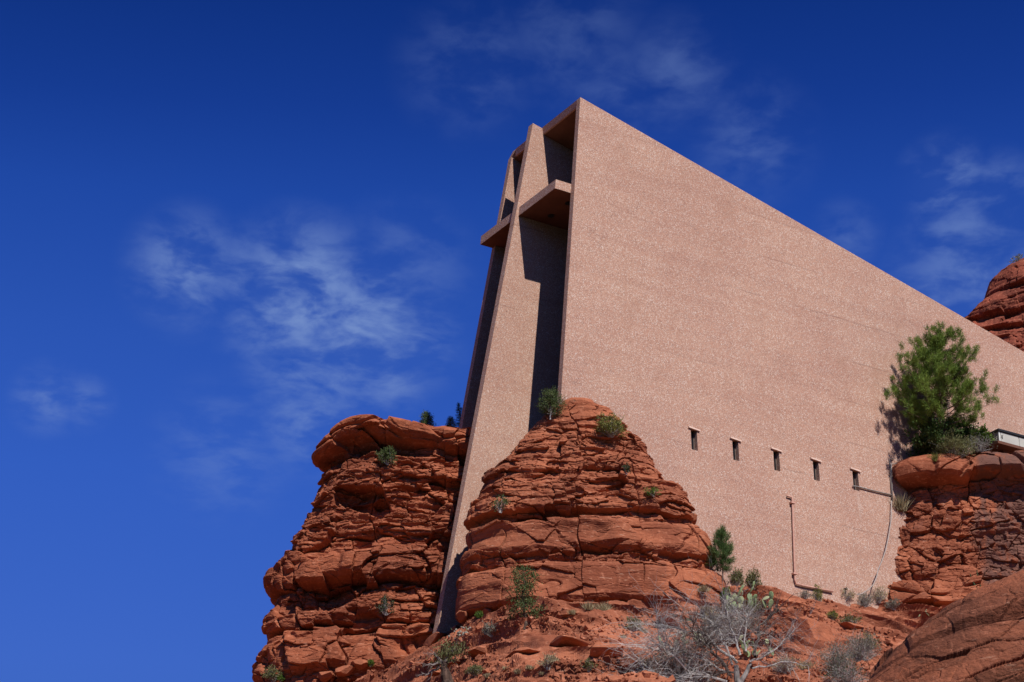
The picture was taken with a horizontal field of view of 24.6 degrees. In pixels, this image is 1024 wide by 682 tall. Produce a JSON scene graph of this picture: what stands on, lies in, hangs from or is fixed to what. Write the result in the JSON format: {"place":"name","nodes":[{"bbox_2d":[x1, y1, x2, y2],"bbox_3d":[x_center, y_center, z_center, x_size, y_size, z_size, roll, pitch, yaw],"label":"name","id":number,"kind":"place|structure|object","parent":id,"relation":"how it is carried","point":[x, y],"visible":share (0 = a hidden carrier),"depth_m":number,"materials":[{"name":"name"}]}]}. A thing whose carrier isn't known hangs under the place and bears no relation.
{"place":"outdoors","nodes":[
{"label":"outdoors","id":0,"kind":"place"},
{"bbox_2d":[0,0,1023,681],"label":"sky","id":1,"kind":"structure","parent":0,"point":[233,233],"materials":[{"name":"blue"}]},
{"bbox_2d":[355,585,945,681],"bbox_3d":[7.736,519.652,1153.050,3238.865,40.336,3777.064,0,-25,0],"label":"hillside","id":2,"kind":"structure","parent":0,"point":[896,621],"depth_m":88.44,"materials":[{"name":"soil"}]},
{"bbox_2d":[252,414,471,681],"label":"sandstone cliff","id":3,"kind":"structure","parent":2,"relation":"on","point":[369,534],"depth_m":102.21,"materials":[{"name":"red stone"}]},
{"bbox_2d":[261,664,285,681],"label":"leafy shrub","id":4,"kind":"object","parent":3,"relation":"on","point":[268,674],"visible":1,"depth_m":99.78,"materials":[{"name":"green plant"}]},
{"bbox_2d":[276,674,285,681],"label":"slope bush","id":5,"kind":"object","parent":3,"relation":"on","point":[281,678],"visible":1,"depth_m":99.63,"materials":[{"name":"green plant"}]},
{"bbox_2d":[318,671,333,681],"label":"boulder","id":6,"kind":"object","parent":3,"relation":"on","point":[325,676],"visible":1,"depth_m":98.87,"materials":[{"name":"stone"}]},
{"bbox_2d":[335,665,354,676],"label":"boulder","id":7,"kind":"object","parent":3,"relation":"on","point":[344,670],"visible":1,"depth_m":98.90,"materials":[{"name":"stone"}]},
{"bbox_2d":[351,659,367,669],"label":"boulder","id":8,"kind":"object","parent":3,"relation":"on","point":[360,664],"visible":1,"depth_m":98.97,"materials":[{"name":"stone"}]},
{"bbox_2d":[367,659,374,666],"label":"slope bush","id":9,"kind":"object","parent":3,"relation":"on","point":[371,663],"visible":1,"depth_m":99.02,"materials":[{"name":"green plant"}]},
{"bbox_2d":[374,594,393,615],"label":"leafy shrub","id":10,"kind":"object","parent":3,"relation":"on","point":[384,607],"visible":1,"depth_m":100.50,"materials":[{"name":"green plant"}]},
{"bbox_2d":[375,445,397,464],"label":"leafy shrub","id":11,"kind":"object","parent":3,"relation":"on","point":[386,453],"visible":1,"depth_m":103.54,"materials":[{"name":"green plant"}]},
{"bbox_2d":[418,409,435,425],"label":"conifer","id":12,"kind":"object","parent":3,"relation":"on","point":[426,419],"visible":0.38,"depth_m":117.16,"materials":[{"name":"green plant"}]},
{"bbox_2d":[444,416,456,427],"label":"conifer","id":13,"kind":"object","parent":3,"relation":"on","point":[450,420],"visible":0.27,"depth_m":117.19,"materials":[{"name":"green plant"}]},
{"bbox_2d":[455,402,461,427],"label":"conifer","id":14,"kind":"object","parent":3,"relation":"on","point":[459,412],"visible":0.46,"depth_m":117.51,"materials":[{"name":"green plant"}]},
{"bbox_2d":[427,668,440,677],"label":"boulder","id":15,"kind":"object","parent":2,"relation":"on","point":[436,673],"visible":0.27,"depth_m":87.05,"materials":[{"name":"stone"}]},
{"bbox_2d":[423,632,446,646],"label":"boulder","id":16,"kind":"object","parent":2,"relation":"on","point":[434,638],"visible":0.51,"depth_m":97.75,"materials":[{"name":"stone"}]},
{"bbox_2d":[416,634,470,681],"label":"juniper snag","id":17,"kind":"object","parent":2,"relation":"on","point":[446,675],"visible":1,"depth_m":81.37,"materials":[{"name":"green plant"}]},
{"bbox_2d":[447,654,461,667],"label":"boulder","id":18,"kind":"object","parent":2,"relation":"on","point":[457,662],"visible":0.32,"depth_m":86.08,"materials":[{"name":"stone"}]},
{"bbox_2d":[448,626,470,638],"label":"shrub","id":19,"kind":"object","parent":2,"relation":"on","point":[460,631],"visible":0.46,"depth_m":91.88,"materials":[{"name":"grey plant"}]},
{"bbox_2d":[464,663,484,676],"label":"slope bush","id":20,"kind":"object","parent":2,"relation":"on","point":[474,670],"visible":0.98,"depth_m":81.07,"materials":[{"name":"green plant"}]},
{"bbox_2d":[468,646,487,658],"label":"boulder","id":21,"kind":"object","parent":2,"relation":"on","point":[476,651],"visible":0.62,"depth_m":84.84,"materials":[{"name":"stone"}]},
{"bbox_2d":[474,611,483,618],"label":"slope bush","id":22,"kind":"object","parent":2,"relation":"on","point":[478,614],"visible":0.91,"depth_m":94.46,"materials":[{"name":"green plant"}]},
{"bbox_2d":[482,620,496,637],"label":"slope bush","id":23,"kind":"object","parent":2,"relation":"on","point":[488,627],"visible":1,"depth_m":87.68,"materials":[{"name":"grey plant"}]},
{"bbox_2d":[514,667,522,674],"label":"grass tuft","id":24,"kind":"object","parent":2,"relation":"on","point":[518,671],"visible":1,"depth_m":78.01,"materials":[{"name":"beige plant"}]},
{"bbox_2d":[505,647,539,658],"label":"boulder","id":25,"kind":"object","parent":2,"relation":"on","point":[524,650],"visible":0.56,"depth_m":81.01,"materials":[{"name":"stone"}]},
{"bbox_2d":[503,562,546,629],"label":"juniper","id":26,"kind":"object","parent":2,"relation":"on","point":[524,587],"visible":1,"depth_m":87.03,"materials":[{"name":"green plant"}]},
{"bbox_2d":[524,664,534,669],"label":"grass tuft","id":27,"kind":"object","parent":2,"relation":"on","point":[529,667],"visible":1,"depth_m":77.80,"materials":[{"name":"beige plant"}]},
{"bbox_2d":[535,651,559,669],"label":"slope bush","id":28,"kind":"object","parent":2,"relation":"on","point":[550,658],"visible":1,"depth_m":77.39,"materials":[{"name":"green plant"}]},
{"bbox_2d":[550,635,589,647],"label":"boulder","id":29,"kind":"object","parent":2,"relation":"on","point":[564,641],"visible":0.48,"depth_m":82.01,"materials":[{"name":"stone"}]},
{"bbox_2d":[567,609,576,614],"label":"grass tuft","id":30,"kind":"object","parent":2,"relation":"on","point":[572,612],"visible":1,"depth_m":88.39,"materials":[{"name":"beige plant"}]},
{"bbox_2d":[579,600,594,609],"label":"grass tuft","id":31,"kind":"object","parent":2,"relation":"on","point":[589,606],"visible":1,"depth_m":88.50,"materials":[{"name":"beige plant"}]},
{"bbox_2d":[579,657,597,672],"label":"slope bush","id":32,"kind":"object","parent":2,"relation":"on","point":[589,663],"visible":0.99,"depth_m":77.14,"materials":[{"name":"green plant"}]},
{"bbox_2d":[455,397,726,625],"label":"sandstone butte","id":33,"kind":"object","parent":2,"relation":"on","point":[582,516],"visible":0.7,"depth_m":96.69,"materials":[{"name":"red stone"}]},
{"bbox_2d":[456,610,467,622],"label":"boulder","id":34,"kind":"object","parent":33,"relation":"on","point":[461,615],"visible":1,"depth_m":95.82,"materials":[{"name":"stone"}]},
{"bbox_2d":[482,608,492,613],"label":"boulder","id":35,"kind":"object","parent":33,"relation":"on","point":[485,610],"visible":0.48,"depth_m":95.45,"materials":[{"name":"stone"}]},
{"bbox_2d":[491,492,510,512],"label":"leafy shrub","id":36,"kind":"object","parent":33,"relation":"on","point":[502,504],"visible":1,"depth_m":96.84,"materials":[{"name":"green plant"}]},
{"bbox_2d":[536,385,565,419],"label":"juniper","id":37,"kind":"object","parent":33,"relation":"on","point":[549,405],"visible":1,"depth_m":99.99,"materials":[{"name":"green plant"}]},
{"bbox_2d":[594,411,628,437],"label":"leafy shrub","id":38,"kind":"object","parent":33,"relation":"on","point":[613,427],"visible":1,"depth_m":98.83,"materials":[{"name":"green plant"}]},
{"bbox_2d":[622,462,630,474],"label":"leafy shrub","id":39,"kind":"object","parent":33,"relation":"on","point":[627,469],"visible":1,"depth_m":97.23,"materials":[{"name":"green plant"}]},
{"bbox_2d":[642,487,661,496],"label":"leafy shrub","id":40,"kind":"object","parent":33,"relation":"on","point":[652,492],"visible":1,"depth_m":96.79,"materials":[{"name":"green plant"}]},
{"bbox_2d":[696,584,710,592],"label":"grass tuft","id":41,"kind":"object","parent":33,"relation":"on","point":[701,588],"visible":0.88,"depth_m":95.17,"materials":[{"name":"beige plant"}]},
{"bbox_2d":[704,524,737,579],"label":"young pine","id":42,"kind":"object","parent":33,"relation":"on","point":[725,548],"visible":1,"depth_m":96.79,"materials":[{"name":"green plant"}]},
{"bbox_2d":[719,586,731,599],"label":"leafy shrub","id":43,"kind":"object","parent":33,"relation":"on","point":[727,589],"visible":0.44,"depth_m":96.04,"materials":[{"name":"green plant"}]},
{"bbox_2d":[593,602,618,610],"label":"grass tuft","id":44,"kind":"object","parent":2,"relation":"on","point":[603,607],"visible":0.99,"depth_m":89.13,"materials":[{"name":"beige plant"}]},
{"bbox_2d":[590,642,622,657],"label":"boulder","id":45,"kind":"object","parent":2,"relation":"on","point":[597,649],"visible":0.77,"depth_m":79.77,"materials":[{"name":"stone"}]},
{"bbox_2d":[619,651,641,670],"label":"bush","id":46,"kind":"object","parent":2,"relation":"on","point":[624,666],"visible":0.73,"depth_m":77.43,"materials":[{"name":"plant"}]},
{"bbox_2d":[618,614,646,630],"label":"slope bush","id":47,"kind":"object","parent":2,"relation":"on","point":[628,620],"visible":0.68,"depth_m":88.08,"materials":[{"name":"green plant"}]},
{"bbox_2d":[367,585,906,681],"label":"scree","id":48,"kind":"structure","parent":2,"relation":"on","point":[585,629],"depth_m":85.72,"materials":[{"name":"red stone"}]},
{"bbox_2d":[657,614,682,628],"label":"bush","id":49,"kind":"object","parent":2,"relation":"on","point":[670,621],"visible":0.29,"depth_m":88.39,"materials":[{"name":"plant"}]},
{"bbox_2d":[633,627,727,677],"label":"dry brush","id":50,"kind":"object","parent":2,"relation":"on","point":[671,662],"visible":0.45,"depth_m":77.31,"materials":[{"name":"grey plant"}]},
{"bbox_2d":[590,559,832,681],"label":"bare shrub","id":51,"kind":"object","parent":2,"relation":"on","point":[708,640],"visible":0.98,"depth_m":76.69,"materials":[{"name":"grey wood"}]},
{"bbox_2d":[704,608,722,625],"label":"dry brush","id":52,"kind":"object","parent":2,"relation":"on","point":[713,614],"visible":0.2,"depth_m":88.49,"materials":[{"name":"grey plant"}]},
{"bbox_2d":[433,97,1023,632],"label":"chapel","id":53,"kind":"structure","parent":2,"relation":"on","point":[725,349],"depth_m":108.22,"materials":[{"name":"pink concrete"}]},
{"bbox_2d":[688,426,699,449],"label":"window","id":54,"kind":"structure","parent":53,"relation":"in","point":[692,428],"depth_m":104.95,"materials":[{"name":"black glass"}]},
{"bbox_2d":[730,437,741,459],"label":"window","id":55,"kind":"structure","parent":53,"relation":"in","point":[733,443],"depth_m":106.09,"materials":[{"name":"black glass"}]},
{"bbox_2d":[770,447,782,469],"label":"window","id":56,"kind":"structure","parent":53,"relation":"in","point":[774,454],"depth_m":107.18,"materials":[{"name":"black glass"}]},
{"bbox_2d":[810,457,821,479],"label":"window","id":57,"kind":"structure","parent":53,"relation":"in","point":[814,464],"depth_m":108.29,"materials":[{"name":"glass"}]},
{"bbox_2d":[850,467,860,489],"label":"window","id":58,"kind":"structure","parent":53,"relation":"in","point":[854,482],"depth_m":109.40,"materials":[{"name":"glass"}]},
{"bbox_2d":[857,501,891,594],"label":"cable","id":59,"kind":"object","parent":53,"relation":"hanging from","point":[884,552],"visible":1,"depth_m":107.90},
{"bbox_2d":[727,566,746,585],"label":"leafy shrub","id":60,"kind":"object","parent":2,"relation":"on","point":[738,577],"visible":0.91,"depth_m":102.66,"materials":[{"name":"green plant"}]},
{"bbox_2d":[698,589,780,644],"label":"dry brush","id":61,"kind":"object","parent":2,"relation":"on","point":[735,621],"visible":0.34,"depth_m":87.20,"materials":[{"name":"grey plant"}]},
{"bbox_2d":[726,581,773,610],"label":"prickly pear","id":62,"kind":"object","parent":2,"relation":"on","point":[770,604],"visible":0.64,"depth_m":94.52,"materials":[{"name":"green plant"}]},
{"bbox_2d":[741,596,762,614],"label":"leafy shrub","id":63,"kind":"object","parent":2,"relation":"on","point":[758,605],"visible":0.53,"depth_m":94.60,"materials":[{"name":"green plant"}]},
{"bbox_2d":[745,565,761,589],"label":"leafy shrub","id":64,"kind":"object","parent":2,"relation":"on","point":[752,575],"visible":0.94,"depth_m":103.16,"materials":[{"name":"green plant"}]},
{"bbox_2d":[738,635,773,656],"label":"prickly pear","id":65,"kind":"object","parent":2,"relation":"on","point":[747,653],"visible":0.61,"depth_m":83.39,"materials":[{"name":"green plant"}]},
{"bbox_2d":[770,652,800,673],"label":"dry brush","id":66,"kind":"object","parent":2,"relation":"on","point":[781,666],"visible":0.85,"depth_m":80.82,"materials":[{"name":"grey plant"}]},
{"bbox_2d":[797,589,810,598],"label":"dead shrub","id":67,"kind":"object","parent":2,"relation":"on","point":[805,594],"visible":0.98,"depth_m":104.41,"materials":[{"name":"grey plant"}]},
{"bbox_2d":[798,659,817,668],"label":"grass tuft","id":68,"kind":"object","parent":2,"relation":"on","point":[802,667],"visible":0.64,"depth_m":82.57,"materials":[{"name":"beige plant"}]},
{"bbox_2d":[789,617,835,641],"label":"boulder","id":69,"kind":"object","parent":2,"relation":"on","point":[823,632],"visible":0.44,"depth_m":91.05,"materials":[{"name":"stone"}]},
{"bbox_2d":[811,584,822,600],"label":"leafy shrub","id":70,"kind":"object","parent":2,"relation":"on","point":[819,594],"visible":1,"depth_m":104.93,"materials":[{"name":"green plant"}]},
{"bbox_2d":[826,609,838,619],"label":"slope bush","id":71,"kind":"object","parent":2,"relation":"on","point":[833,615],"visible":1,"depth_m":97.18,"materials":[{"name":"green plant"}]},
{"bbox_2d":[809,634,862,675],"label":"dry brush","id":72,"kind":"object","parent":2,"relation":"on","point":[839,652],"visible":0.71,"depth_m":82.27,"materials":[{"name":"grey plant"}]},
{"bbox_2d":[814,649,872,681],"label":"dry brush","id":73,"kind":"object","parent":2,"relation":"on","point":[844,676],"visible":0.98,"depth_m":80.20,"materials":[{"name":"grey plant"}]},
{"bbox_2d":[840,586,855,600],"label":"dry brush","id":74,"kind":"object","parent":2,"relation":"on","point":[850,594],"visible":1,"depth_m":105.87,"materials":[{"name":"grey plant"}]},
{"bbox_2d":[838,610,864,623],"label":"slope bush","id":75,"kind":"object","parent":2,"relation":"on","point":[849,619],"visible":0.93,"depth_m":96.95,"materials":[{"name":"green plant"}]},
{"bbox_2d":[839,622,865,629],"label":"boulder","id":76,"kind":"object","parent":2,"relation":"on","point":[849,625],"visible":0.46,"depth_m":96.37,"materials":[{"name":"stone"}]},
{"bbox_2d":[835,623,886,661],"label":"dry brush","id":77,"kind":"object","parent":2,"relation":"on","point":[867,652],"visible":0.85,"depth_m":87.20,"materials":[{"name":"grey plant"}]},
{"bbox_2d":[856,592,875,606],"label":"dry brush","id":78,"kind":"object","parent":2,"relation":"on","point":[864,599],"visible":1,"depth_m":105.98,"materials":[{"name":"grey plant"}]},
{"bbox_2d":[859,630,880,648],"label":"leafy shrub","id":79,"kind":"object","parent":2,"relation":"on","point":[870,639],"visible":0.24,"depth_m":90.73,"materials":[{"name":"green plant"}]},
{"bbox_2d":[871,583,887,603],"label":"dry brush","id":80,"kind":"object","parent":2,"relation":"on","point":[880,595],"visible":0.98,"depth_m":106.85,"materials":[{"name":"beige plant"}]},
{"bbox_2d":[884,595,901,609],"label":"dry brush","id":81,"kind":"object","parent":2,"relation":"on","point":[893,602],"visible":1,"depth_m":106.36,"materials":[{"name":"grey plant"}]},
{"bbox_2d":[867,570,1023,681],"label":"rock slab","id":82,"kind":"object","parent":2,"relation":"on","point":[976,635],"visible":1,"depth_m":46.53,"materials":[{"name":"red stone"}]},
{"bbox_2d":[887,450,1023,606],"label":"sandstone outcrop","id":83,"kind":"object","parent":2,"relation":"on","point":[964,519],"visible":0.56,"depth_m":108.96,"materials":[{"name":"red stone"}]},
{"bbox_2d":[891,491,914,511],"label":"grass tuft","id":84,"kind":"object","parent":83,"relation":"on","point":[901,504],"visible":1,"depth_m":109.81,"materials":[{"name":"beige plant"}]},
{"bbox_2d":[901,413,964,456],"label":"oak shrub","id":85,"kind":"object","parent":83,"relation":"on","point":[922,444],"visible":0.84,"depth_m":110.83,"materials":[{"name":"green plant"}]},
{"bbox_2d":[928,453,943,461],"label":"grass tuft","id":86,"kind":"object","parent":83,"relation":"on","point":[934,458],"visible":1,"depth_m":109.64,"materials":[{"name":"green plant"}]},
{"bbox_2d":[883,321,999,436],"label":"pine tree","id":87,"kind":"object","parent":83,"relation":"on","point":[936,352],"visible":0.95,"depth_m":111.49,"materials":[{"name":"green plant"}]},
{"bbox_2d":[926,429,977,457],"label":"sage bush","id":88,"kind":"object","parent":83,"relation":"on","point":[957,447],"visible":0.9,"depth_m":110.03,"materials":[{"name":"green plant"}]},
{"bbox_2d":[949,421,978,444],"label":"oak shrub","id":89,"kind":"object","parent":83,"relation":"on","point":[967,430],"visible":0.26,"depth_m":112.57,"materials":[{"name":"green plant"}]},
{"bbox_2d":[967,429,997,452],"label":"dead shrub","id":90,"kind":"object","parent":83,"relation":"on","point":[980,449],"visible":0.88,"depth_m":110.79,"materials":[{"name":"grey plant"}]},
{"bbox_2d":[970,423,995,448],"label":"leafy shrub","id":91,"kind":"object","parent":83,"relation":"on","point":[982,430],"visible":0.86,"depth_m":111.29,"materials":[{"name":"green plant"}]},
{"bbox_2d":[971,440,1023,453],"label":"walkway slab","id":92,"kind":"structure","parent":83,"relation":"on","point":[1004,447],"depth_m":112.05,"materials":[{"name":"beige concrete"}]},
{"bbox_2d":[990,428,1023,446],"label":"utility hut","id":93,"kind":"object","parent":92,"relation":"on","point":[1008,436],"visible":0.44,"depth_m":113.27,"materials":[{"name":"grey paint"}]},
{"bbox_2d":[1000,432,1018,445],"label":"door panel","id":94,"kind":"structure","parent":93,"relation":"in","point":[1007,438],"depth_m":113.26,"materials":[{"name":"grey paint"}]},
{"bbox_2d":[1019,438,1023,446],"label":"door panel","id":95,"kind":"structure","parent":93,"relation":"in","point":[1021,441],"depth_m":113.62,"materials":[{"name":"grey paint"}]},
{"bbox_2d":[964,258,1023,351],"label":"sandstone mesa","id":96,"kind":"structure","parent":2,"relation":"on","point":[998,311],"depth_m":221.72,"materials":[{"name":"red stone"}]},
{"bbox_2d":[1009,254,1022,262],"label":"leafy shrub","id":97,"kind":"object","parent":96,"relation":"on","point":[1017,257],"visible":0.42,"depth_m":228.73,"materials":[{"name":"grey plant"}]}
]}

